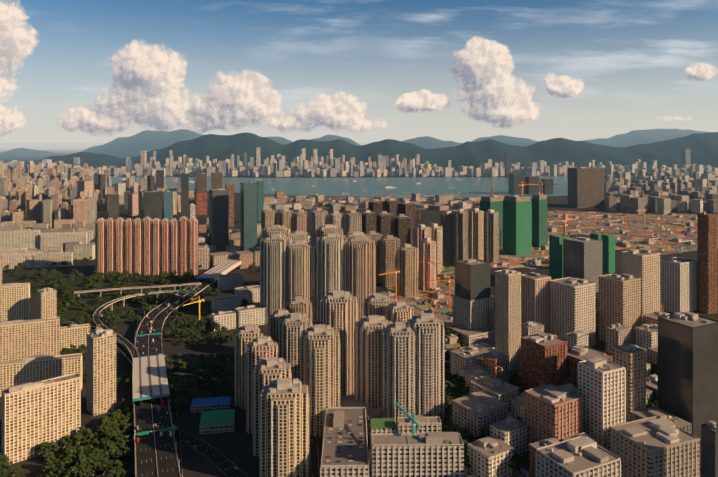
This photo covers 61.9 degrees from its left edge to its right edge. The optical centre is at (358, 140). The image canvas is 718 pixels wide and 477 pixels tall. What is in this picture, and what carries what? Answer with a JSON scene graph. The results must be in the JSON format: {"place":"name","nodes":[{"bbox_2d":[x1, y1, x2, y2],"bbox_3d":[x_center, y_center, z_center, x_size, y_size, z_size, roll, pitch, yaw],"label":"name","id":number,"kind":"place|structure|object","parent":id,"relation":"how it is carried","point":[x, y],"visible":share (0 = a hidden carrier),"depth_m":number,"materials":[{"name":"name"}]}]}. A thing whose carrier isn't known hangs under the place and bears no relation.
{"place":"outdoors","nodes":[
{"label":"outdoors","id":0,"kind":"place"},
{"bbox_2d":[2,269,194,331],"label":"park ground","id":1,"kind":"structure","parent":0,"point":[120,311],"depth_m":1363.40,"materials":[{"name":"plant"}]},
{"bbox_2d":[58,362,234,476],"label":"park ground","id":2,"kind":"structure","parent":0,"point":[183,375],"depth_m":852.24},
{"bbox_2d":[144,305,152,312],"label":"tree","id":3,"kind":"object","parent":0,"point":[147,308],"visible":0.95,"depth_m":1209.59,"materials":[{"name":"green plant"}]},
{"bbox_2d":[189,323,196,329],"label":"tree","id":4,"kind":"object","parent":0,"point":[192,326],"visible":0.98,"depth_m":1092.29,"materials":[{"name":"green plant"}]},
{"bbox_2d":[0,143,543,177],"bbox_3d":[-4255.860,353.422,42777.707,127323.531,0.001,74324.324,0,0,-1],"label":"island ground","id":5,"kind":"structure","parent":0,"point":[75,147],"depth_m":26246.63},
{"bbox_2d":[3,147,717,176],"bbox_3d":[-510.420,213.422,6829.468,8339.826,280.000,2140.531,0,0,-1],"label":"building","id":6,"kind":"structure","parent":5,"relation":"on","point":[332,167],"depth_m":6038.02,"materials":[{"name":"concrete"}]},
{"bbox_2d":[93,175,567,200],"bbox_3d":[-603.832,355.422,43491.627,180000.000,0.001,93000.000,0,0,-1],"label":"sea water","id":7,"kind":"structure","parent":0,"point":[340,186],"depth_m":4719.84,"materials":[{"name":"liquid"}]},
{"bbox_2d":[122,178,487,197],"bbox_3d":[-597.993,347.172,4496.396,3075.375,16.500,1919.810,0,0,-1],"label":"ship hulls","id":8,"kind":"object","parent":7,"relation":"on","point":[425,196],"visible":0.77,"depth_m":4118.30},
{"bbox_2d":[0,129,711,158],"bbox_3d":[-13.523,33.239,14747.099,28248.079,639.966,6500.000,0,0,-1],"label":"distant mountains","id":9,"kind":"structure","parent":0,"point":[135,145],"depth_m":13743.10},
{"bbox_2d":[0,175,717,476],"bbox_3d":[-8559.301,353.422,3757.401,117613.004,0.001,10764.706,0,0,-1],"label":"mainland","id":10,"kind":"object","parent":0,"point":[235,447],"depth_m":1031.25,"materials":[{"name":"concrete"}]},
{"bbox_2d":[0,469,7,476],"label":"tree","id":11,"kind":"object","parent":10,"relation":"on","point":[3,472],"visible":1,"depth_m":612.55,"materials":[{"name":"green plant"}]},
{"bbox_2d":[0,455,12,467],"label":"tree","id":12,"kind":"object","parent":10,"relation":"on","point":[4,461],"visible":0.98,"depth_m":634.66,"materials":[{"name":"green plant"}]},
{"bbox_2d":[8,468,24,476],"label":"tree","id":13,"kind":"object","parent":10,"relation":"on","point":[18,472],"visible":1,"depth_m":612.93,"materials":[{"name":"green plant"}]},
{"bbox_2d":[36,441,52,458],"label":"tree","id":14,"kind":"object","parent":10,"relation":"on","point":[42,445],"visible":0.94,"depth_m":662.21,"materials":[{"name":"green plant"}]},
{"bbox_2d":[44,453,56,464],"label":"tree","id":15,"kind":"object","parent":10,"relation":"on","point":[47,458],"visible":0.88,"depth_m":634.88,"materials":[{"name":"green plant"}]},
{"bbox_2d":[43,464,58,471],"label":"tree","id":16,"kind":"object","parent":10,"relation":"on","point":[48,467],"visible":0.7,"depth_m":623.50,"materials":[{"name":"green plant"}]},
{"bbox_2d":[44,441,59,451],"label":"tree","id":17,"kind":"object","parent":10,"relation":"on","point":[56,447],"visible":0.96,"depth_m":666.01,"materials":[{"name":"green plant"}]},
{"bbox_2d":[44,467,60,476],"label":"tree","id":18,"kind":"object","parent":10,"relation":"on","point":[52,471],"visible":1,"depth_m":614.67,"materials":[{"name":"green plant"}]},
{"bbox_2d":[0,219,115,462],"bbox_3d":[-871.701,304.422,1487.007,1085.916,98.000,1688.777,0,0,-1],"label":"building slab","id":19,"kind":"structure","parent":10,"relation":"on","point":[62,226],"depth_m":897.82,"materials":[{"name":"concrete"}]},
{"bbox_2d":[55,460,69,473],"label":"tree","id":20,"kind":"object","parent":10,"relation":"on","point":[61,464],"visible":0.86,"depth_m":627.53,"materials":[{"name":"green plant"}]},
{"bbox_2d":[62,348,70,354],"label":"tree","id":21,"kind":"object","parent":10,"relation":"on","point":[65,350],"visible":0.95,"depth_m":974.18,"materials":[{"name":"green plant"}]},
{"bbox_2d":[61,302,71,312],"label":"tree","id":22,"kind":"object","parent":10,"relation":"on","point":[67,306],"visible":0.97,"depth_m":1221.62,"materials":[{"name":"green plant"}]},
{"bbox_2d":[60,435,74,446],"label":"tree","id":23,"kind":"object","parent":10,"relation":"on","point":[64,440],"visible":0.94,"depth_m":678.54,"materials":[{"name":"green plant"}]},
{"bbox_2d":[59,447,76,460],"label":"tree","id":24,"kind":"object","parent":10,"relation":"on","point":[67,453],"visible":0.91,"depth_m":642.59,"materials":[{"name":"green plant"}]},
{"bbox_2d":[64,458,74,468],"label":"tree","id":25,"kind":"object","parent":10,"relation":"on","point":[70,462],"visible":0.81,"depth_m":633.80,"materials":[{"name":"green plant"}]},
{"bbox_2d":[64,466,77,476],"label":"tree","id":26,"kind":"object","parent":10,"relation":"on","point":[71,470],"visible":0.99,"depth_m":614.53,"materials":[{"name":"green plant"}]},
{"bbox_2d":[73,446,83,460],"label":"tree","id":27,"kind":"object","parent":10,"relation":"on","point":[79,449],"visible":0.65,"depth_m":647.50,"materials":[{"name":"green plant"}]},
{"bbox_2d":[74,301,82,306],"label":"tree","id":28,"kind":"object","parent":10,"relation":"on","point":[78,303],"visible":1,"depth_m":1242.67,"materials":[{"name":"green plant"}]},
{"bbox_2d":[71,432,86,446],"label":"tree","id":29,"kind":"object","parent":10,"relation":"on","point":[79,439],"visible":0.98,"depth_m":679.54,"materials":[{"name":"green plant"}]},
{"bbox_2d":[73,452,84,462],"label":"tree","id":30,"kind":"object","parent":10,"relation":"on","point":[80,455],"visible":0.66,"depth_m":640.71,"materials":[{"name":"green plant"}]},
{"bbox_2d":[74,457,86,476],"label":"tree","id":31,"kind":"object","parent":10,"relation":"on","point":[82,460],"visible":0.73,"depth_m":622.92,"materials":[{"name":"green plant"}]},
{"bbox_2d":[75,464,90,476],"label":"tree","id":32,"kind":"object","parent":10,"relation":"on","point":[79,473],"visible":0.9,"depth_m":618.79,"materials":[{"name":"green plant"}]},
{"bbox_2d":[77,426,93,445],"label":"tree","id":33,"kind":"object","parent":10,"relation":"on","point":[83,430],"visible":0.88,"depth_m":688.14,"materials":[{"name":"green plant"}]},
{"bbox_2d":[82,313,90,319],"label":"tree","id":34,"kind":"object","parent":10,"relation":"on","point":[88,316],"visible":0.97,"depth_m":1150.74,"materials":[{"name":"green plant"}]},
{"bbox_2d":[83,469,91,476],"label":"tree","id":35,"kind":"object","parent":10,"relation":"on","point":[87,472],"visible":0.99,"depth_m":618.67,"materials":[{"name":"green plant"}]},
{"bbox_2d":[83,459,96,474],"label":"tree","id":36,"kind":"object","parent":10,"relation":"on","point":[92,463],"visible":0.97,"depth_m":625.80,"materials":[{"name":"green plant"}]},
{"bbox_2d":[88,451,98,456],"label":"tree","id":37,"kind":"object","parent":10,"relation":"on","point":[92,453],"visible":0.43,"depth_m":649.13,"materials":[{"name":"green plant"}]},
{"bbox_2d":[90,438,100,446],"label":"tree","id":38,"kind":"object","parent":10,"relation":"on","point":[95,442],"visible":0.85,"depth_m":677.72,"materials":[{"name":"green plant"}]},
{"bbox_2d":[89,447,103,457],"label":"tree","id":39,"kind":"object","parent":10,"relation":"on","point":[98,451],"visible":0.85,"depth_m":652.46,"materials":[{"name":"green plant"}]},
{"bbox_2d":[94,426,105,437],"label":"tree","id":40,"kind":"object","parent":10,"relation":"on","point":[100,429],"visible":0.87,"depth_m":698.63,"materials":[{"name":"green plant"}]},
{"bbox_2d":[93,456,108,468],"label":"tree","id":41,"kind":"object","parent":10,"relation":"on","point":[100,459],"visible":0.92,"depth_m":637.59,"materials":[{"name":"green plant"}]},
{"bbox_2d":[96,418,109,428],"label":"tree","id":42,"kind":"object","parent":10,"relation":"on","point":[104,422],"visible":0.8,"depth_m":713.68,"materials":[{"name":"green plant"}]},
{"bbox_2d":[99,426,111,435],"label":"tree","id":43,"kind":"object","parent":10,"relation":"on","point":[106,428],"visible":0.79,"depth_m":699.39,"materials":[{"name":"green plant"}]},
{"bbox_2d":[102,460,113,471],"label":"tree","id":44,"kind":"object","parent":10,"relation":"on","point":[107,463],"visible":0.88,"depth_m":635.74,"materials":[{"name":"green plant"}]},
{"bbox_2d":[102,448,114,460],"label":"tree","id":45,"kind":"object","parent":10,"relation":"on","point":[104,454],"visible":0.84,"depth_m":656.90,"materials":[{"name":"green plant"}]},
{"bbox_2d":[104,432,114,442],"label":"tree","id":46,"kind":"object","parent":10,"relation":"on","point":[108,436],"visible":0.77,"depth_m":681.37,"materials":[{"name":"green plant"}]},
{"bbox_2d":[103,440,117,455],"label":"tree","id":47,"kind":"object","parent":10,"relation":"on","point":[111,445],"visible":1,"depth_m":658.40,"materials":[{"name":"green plant"}]},
{"bbox_2d":[107,467,118,476],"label":"tree","id":48,"kind":"object","parent":10,"relation":"on","point":[112,471],"visible":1,"depth_m":612.88,"materials":[{"name":"green plant"}]},
{"bbox_2d":[107,414,119,424],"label":"tree","id":49,"kind":"object","parent":10,"relation":"on","point":[113,418],"visible":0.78,"depth_m":727.54,"materials":[{"name":"green plant"}]},
{"bbox_2d":[109,423,119,433],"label":"tree","id":50,"kind":"object","parent":10,"relation":"on","point":[115,425],"visible":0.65,"depth_m":707.24,"materials":[{"name":"green plant"}]},
{"bbox_2d":[111,316,119,323],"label":"tree","id":51,"kind":"object","parent":10,"relation":"on","point":[116,318],"visible":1,"depth_m":1132.43,"materials":[{"name":"green plant"}]},
{"bbox_2d":[109,459,122,469],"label":"tree","id":52,"kind":"object","parent":10,"relation":"on","point":[118,463],"visible":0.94,"depth_m":635.93,"materials":[{"name":"green plant"}]},
{"bbox_2d":[109,430,122,441],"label":"tree","id":53,"kind":"object","parent":10,"relation":"on","point":[114,433],"visible":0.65,"depth_m":687.55,"materials":[{"name":"green plant"}]},
{"bbox_2d":[112,449,122,457],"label":"tree","id":54,"kind":"object","parent":10,"relation":"on","point":[117,452],"visible":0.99,"depth_m":659.59,"materials":[{"name":"green plant"}]},
{"bbox_2d":[112,409,124,420],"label":"tree","id":55,"kind":"object","parent":10,"relation":"on","point":[118,411],"visible":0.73,"depth_m":741.18,"materials":[{"name":"green plant"}]},
{"bbox_2d":[113,468,125,476],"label":"tree","id":56,"kind":"object","parent":10,"relation":"on","point":[120,471],"visible":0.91,"depth_m":616.95,"materials":[{"name":"green plant"}]},
{"bbox_2d":[114,434,125,445],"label":"tree","id":57,"kind":"object","parent":10,"relation":"on","point":[119,438],"visible":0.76,"depth_m":678.58,"materials":[{"name":"green plant"}]},
{"bbox_2d":[117,442,127,456],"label":"tree","id":58,"kind":"object","parent":10,"relation":"on","point":[121,446],"visible":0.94,"depth_m":665.57,"materials":[{"name":"green plant"}]},
{"bbox_2d":[119,398,128,409],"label":"tree","id":59,"kind":"object","parent":10,"relation":"on","point":[125,401],"visible":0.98,"depth_m":776.39,"materials":[{"name":"green plant"}]},
{"bbox_2d":[120,372,129,381],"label":"tree","id":60,"kind":"object","parent":10,"relation":"on","point":[125,375],"visible":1,"depth_m":873.50,"materials":[{"name":"green plant"}]},
{"bbox_2d":[120,423,131,434],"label":"tree","id":61,"kind":"object","parent":10,"relation":"on","point":[126,426],"visible":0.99,"depth_m":709.94,"materials":[{"name":"green plant"}]},
{"bbox_2d":[122,379,131,388],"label":"tree","id":62,"kind":"object","parent":10,"relation":"on","point":[128,382],"visible":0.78,"depth_m":831.52,"materials":[{"name":"green plant"}]},
{"bbox_2d":[122,447,133,458],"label":"tree","id":63,"kind":"object","parent":10,"relation":"on","point":[129,450],"visible":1,"depth_m":661.72,"materials":[{"name":"green plant"}]},
{"bbox_2d":[123,417,132,424],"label":"tree","id":64,"kind":"object","parent":10,"relation":"on","point":[129,418],"visible":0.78,"depth_m":735.16,"materials":[{"name":"green plant"}]},
{"bbox_2d":[123,401,133,408],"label":"tree","id":65,"kind":"object","parent":10,"relation":"on","point":[130,403],"visible":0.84,"depth_m":773.93,"materials":[{"name":"green plant"}]},
{"bbox_2d":[125,439,134,446],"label":"tree","id":66,"kind":"object","parent":10,"relation":"on","point":[128,441],"visible":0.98,"depth_m":682.48,"materials":[{"name":"green plant"}]},
{"bbox_2d":[132,296,141,304],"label":"tree","id":67,"kind":"object","parent":10,"relation":"on","point":[137,298],"visible":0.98,"depth_m":1287.63,"materials":[{"name":"green plant"}]},
{"bbox_2d":[133,272,141,278],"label":"tree","id":68,"kind":"object","parent":10,"relation":"on","point":[136,275],"visible":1,"depth_m":1485.96,"materials":[{"name":"green plant"}]},
{"bbox_2d":[150,297,158,304],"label":"tree","id":69,"kind":"object","parent":10,"relation":"on","point":[156,299],"visible":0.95,"depth_m":1263.65,"materials":[{"name":"green plant"}]},
{"bbox_2d":[165,322,174,331],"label":"tree","id":70,"kind":"object","parent":10,"relation":"on","point":[168,325],"visible":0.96,"depth_m":1095.73,"materials":[{"name":"green plant"}]},
{"bbox_2d":[169,384,180,394],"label":"tree","id":71,"kind":"object","parent":10,"relation":"on","point":[173,388],"visible":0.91,"depth_m":813.37,"materials":[{"name":"green plant"}]},
{"bbox_2d":[170,400,179,411],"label":"tree","id":72,"kind":"object","parent":10,"relation":"on","point":[177,404],"visible":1,"depth_m":775.80,"materials":[{"name":"green plant"}]},
{"bbox_2d":[172,327,180,333],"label":"tree","id":73,"kind":"object","parent":10,"relation":"on","point":[177,330],"visible":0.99,"depth_m":1065.92,"materials":[{"name":"green plant"}]},
{"bbox_2d":[174,359,185,366],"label":"tree","id":74,"kind":"object","parent":10,"relation":"on","point":[179,361],"visible":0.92,"depth_m":911.94,"materials":[{"name":"green plant"}]},
{"bbox_2d":[175,396,187,408],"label":"tree","id":75,"kind":"object","parent":10,"relation":"on","point":[180,400],"visible":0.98,"depth_m":784.22,"materials":[{"name":"green plant"}]},
{"bbox_2d":[187,361,194,370],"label":"tree","id":76,"kind":"object","parent":10,"relation":"on","point":[191,364],"visible":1,"depth_m":915.86,"materials":[{"name":"green plant"}]},
{"bbox_2d":[192,369,200,381],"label":"tree","id":77,"kind":"object","parent":10,"relation":"on","point":[197,374],"visible":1,"depth_m":875.49,"materials":[{"name":"green plant"}]},
{"bbox_2d":[194,338,204,343],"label":"tree","id":78,"kind":"object","parent":10,"relation":"on","point":[200,340],"visible":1,"depth_m":1020.12,"materials":[{"name":"green plant"}]},
{"bbox_2d":[199,368,210,376],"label":"tree","id":79,"kind":"object","parent":10,"relation":"on","point":[203,370],"visible":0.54,"depth_m":874.43,"materials":[{"name":"green plant"}]},
{"bbox_2d":[205,332,214,338],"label":"tree","id":80,"kind":"object","parent":10,"relation":"on","point":[210,334],"visible":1,"depth_m":1049.02,"materials":[{"name":"green plant"}]},
{"bbox_2d":[214,352,226,360],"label":"tree","id":81,"kind":"object","parent":10,"relation":"on","point":[218,356],"visible":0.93,"depth_m":936.57,"materials":[{"name":"green plant"}]},
{"bbox_2d":[227,386,234,392],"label":"tree","id":82,"kind":"object","parent":10,"relation":"on","point":[230,389],"visible":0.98,"depth_m":821.72,"materials":[{"name":"green plant"}]},
{"bbox_2d":[29,244,548,476],"bbox_3d":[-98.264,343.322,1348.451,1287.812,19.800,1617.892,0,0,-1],"label":"road decks","id":83,"kind":"object","parent":10,"relation":"on","point":[144,451],"visible":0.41,"depth_m":713.86,"materials":[{"name":"concrete"}]},
{"bbox_2d":[61,243,259,476],"bbox_3d":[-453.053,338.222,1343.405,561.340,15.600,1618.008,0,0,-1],"label":"elevated highway","id":84,"kind":"structure","parent":83,"relation":"on","point":[149,376],"depth_m":890.32,"materials":[{"name":"concrete"}]},
{"bbox_2d":[37,267,540,476],"bbox_3d":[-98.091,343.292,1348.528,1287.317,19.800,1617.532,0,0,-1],"label":"road markings","id":85,"kind":"object","parent":83,"relation":"on","point":[176,411],"visible":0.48,"depth_m":695.31,"materials":[{"name":"paint"}]},
{"bbox_2d":[0,161,717,476],"bbox_3d":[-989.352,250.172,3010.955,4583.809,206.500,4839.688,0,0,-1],"label":"residential building","id":86,"kind":"structure","parent":10,"relation":"on","point":[464,235],"depth_m":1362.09,"materials":[{"name":"concrete"}]},
{"bbox_2d":[0,148,717,476],"bbox_3d":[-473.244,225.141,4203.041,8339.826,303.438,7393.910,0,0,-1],"label":"building roofs","id":87,"kind":"structure","parent":10,"relation":"on","point":[651,439],"depth_m":741.66,"materials":[{"name":"concrete"}]},
{"bbox_2d":[264,194,475,210],"bbox_3d":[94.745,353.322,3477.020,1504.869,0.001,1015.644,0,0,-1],"label":"buildings","id":88,"kind":"structure","parent":10,"relation":"on","point":[326,199],"depth_m":3462.42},
{"bbox_2d":[133,181,646,468],"bbox_3d":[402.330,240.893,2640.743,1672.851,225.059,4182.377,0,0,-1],"label":"construction crane","id":89,"kind":"object","parent":10,"relation":"on","point":[415,424],"visible":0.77,"depth_m":1206.98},
{"bbox_2d":[143,154,717,476],"bbox_3d":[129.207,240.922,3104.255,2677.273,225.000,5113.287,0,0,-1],"label":"office towers","id":90,"kind":"structure","parent":10,"relation":"on","point":[687,374],"depth_m":1088.38,"materials":[{"name":"glass"}]},
{"bbox_2d":[445,370,451,379],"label":"tree","id":91,"kind":"object","parent":10,"relation":"on","point":[447,375],"visible":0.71,"depth_m":867.46,"materials":[{"name":"green plant"}]},
{"bbox_2d":[445,380,452,391],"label":"tree","id":92,"kind":"object","parent":10,"relation":"on","point":[449,384],"visible":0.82,"depth_m":820.25,"materials":[{"name":"green plant"}]},
{"bbox_2d":[445,395,453,409],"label":"tree","id":93,"kind":"object","parent":10,"relation":"on","point":[447,397],"visible":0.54,"depth_m":780.80,"materials":[{"name":"green plant"}]},
{"bbox_2d":[190,165,717,476],"bbox_3d":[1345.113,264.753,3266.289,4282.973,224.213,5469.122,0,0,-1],"label":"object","id":94,"kind":"object","parent":10,"relation":"on","point":[631,264],"visible":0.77,"depth_m":1023.39,"materials":[{"name":"concrete"}]},
{"bbox_2d":[449,383,459,392],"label":"tree","id":95,"kind":"object","parent":10,"relation":"on","point":[455,387],"visible":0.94,"depth_m":817.66,"materials":[{"name":"green plant"}]},
{"bbox_2d":[449,424,461,434],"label":"tree","id":96,"kind":"object","parent":10,"relation":"on","point":[456,427],"visible":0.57,"depth_m":695.57,"materials":[{"name":"green plant"}]},
{"bbox_2d":[453,376,464,387],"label":"tree","id":97,"kind":"object","parent":10,"relation":"on","point":[457,379],"visible":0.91,"depth_m":832.02,"materials":[{"name":"green plant"}]},
{"bbox_2d":[456,389,468,395],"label":"tree","id":98,"kind":"object","parent":10,"relation":"on","point":[465,391],"visible":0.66,"depth_m":805.72,"materials":[{"name":"green plant"}]},
{"bbox_2d":[460,341,468,346],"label":"tree","id":99,"kind":"object","parent":10,"relation":"on","point":[464,344],"visible":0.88,"depth_m":997.67,"materials":[{"name":"green plant"}]},
{"bbox_2d":[463,440,468,454],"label":"tree","id":100,"kind":"object","parent":10,"relation":"on","point":[465,442],"visible":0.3,"depth_m":649.90,"materials":[{"name":"green plant"}]},
{"bbox_2d":[460,427,472,440],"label":"tree","id":101,"kind":"object","parent":10,"relation":"on","point":[465,429],"visible":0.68,"depth_m":686.30,"materials":[{"name":"green plant"}]},
{"bbox_2d":[464,454,470,466],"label":"tree","id":102,"kind":"object","parent":10,"relation":"on","point":[466,457],"visible":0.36,"depth_m":633.00,"materials":[{"name":"green plant"}]},
{"bbox_2d":[461,432,474,442],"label":"tree","id":103,"kind":"object","parent":10,"relation":"on","point":[470,435],"visible":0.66,"depth_m":681.25,"materials":[{"name":"green plant"}]},
{"bbox_2d":[475,428,489,439],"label":"tree","id":104,"kind":"object","parent":10,"relation":"on","point":[482,432],"visible":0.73,"depth_m":681.65,"materials":[{"name":"green plant"}]},
{"bbox_2d":[508,374,516,384],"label":"tree","id":105,"kind":"object","parent":10,"relation":"on","point":[512,377],"visible":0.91,"depth_m":850.29,"materials":[{"name":"green plant"}]},
{"bbox_2d":[507,456,520,474],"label":"tree","id":106,"kind":"object","parent":10,"relation":"on","point":[516,463],"visible":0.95,"depth_m":626.81,"materials":[{"name":"green plant"}]},
{"bbox_2d":[521,456,528,467],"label":"tree","id":107,"kind":"object","parent":10,"relation":"on","point":[526,463],"visible":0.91,"depth_m":639.38,"materials":[{"name":"green plant"}]},
{"bbox_2d":[480,199,614,279],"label":"building net","id":108,"kind":"object","parent":10,"relation":"on","point":[523,226],"visible":0.71,"depth_m":1850.90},
{"bbox_2d":[0,132,717,171],"bbox_3d":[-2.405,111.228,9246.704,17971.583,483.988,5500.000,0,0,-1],"label":"mountain terrain","id":109,"kind":"structure","parent":0,"point":[703,147],"depth_m":7943.47,"materials":[{"name":"plant"}]},
{"bbox_2d":[0,0,717,142],"label":"sky","id":110,"kind":"structure","parent":0,"point":[72,71],"materials":[{"name":"blue"}]},
{"bbox_2d":[376,266,494,410],"bbox_3d":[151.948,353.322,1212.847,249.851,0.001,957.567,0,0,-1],"label":"site soil","id":111,"kind":"structure","parent":0,"point":[423,295],"depth_m":1329.11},
{"bbox_2d":[469,375,528,476],"bbox_3d":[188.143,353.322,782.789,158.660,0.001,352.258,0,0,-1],"label":"trees","id":112,"kind":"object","parent":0,"point":[519,467],"depth_m":638.57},
{"bbox_2d":[490,211,717,267],"bbox_3d":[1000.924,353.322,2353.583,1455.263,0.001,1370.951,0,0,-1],"label":"kai tak soil","id":113,"kind":"structure","parent":0,"point":[573,224],"depth_m":2400.77,"materials":[{"name":"soil"}]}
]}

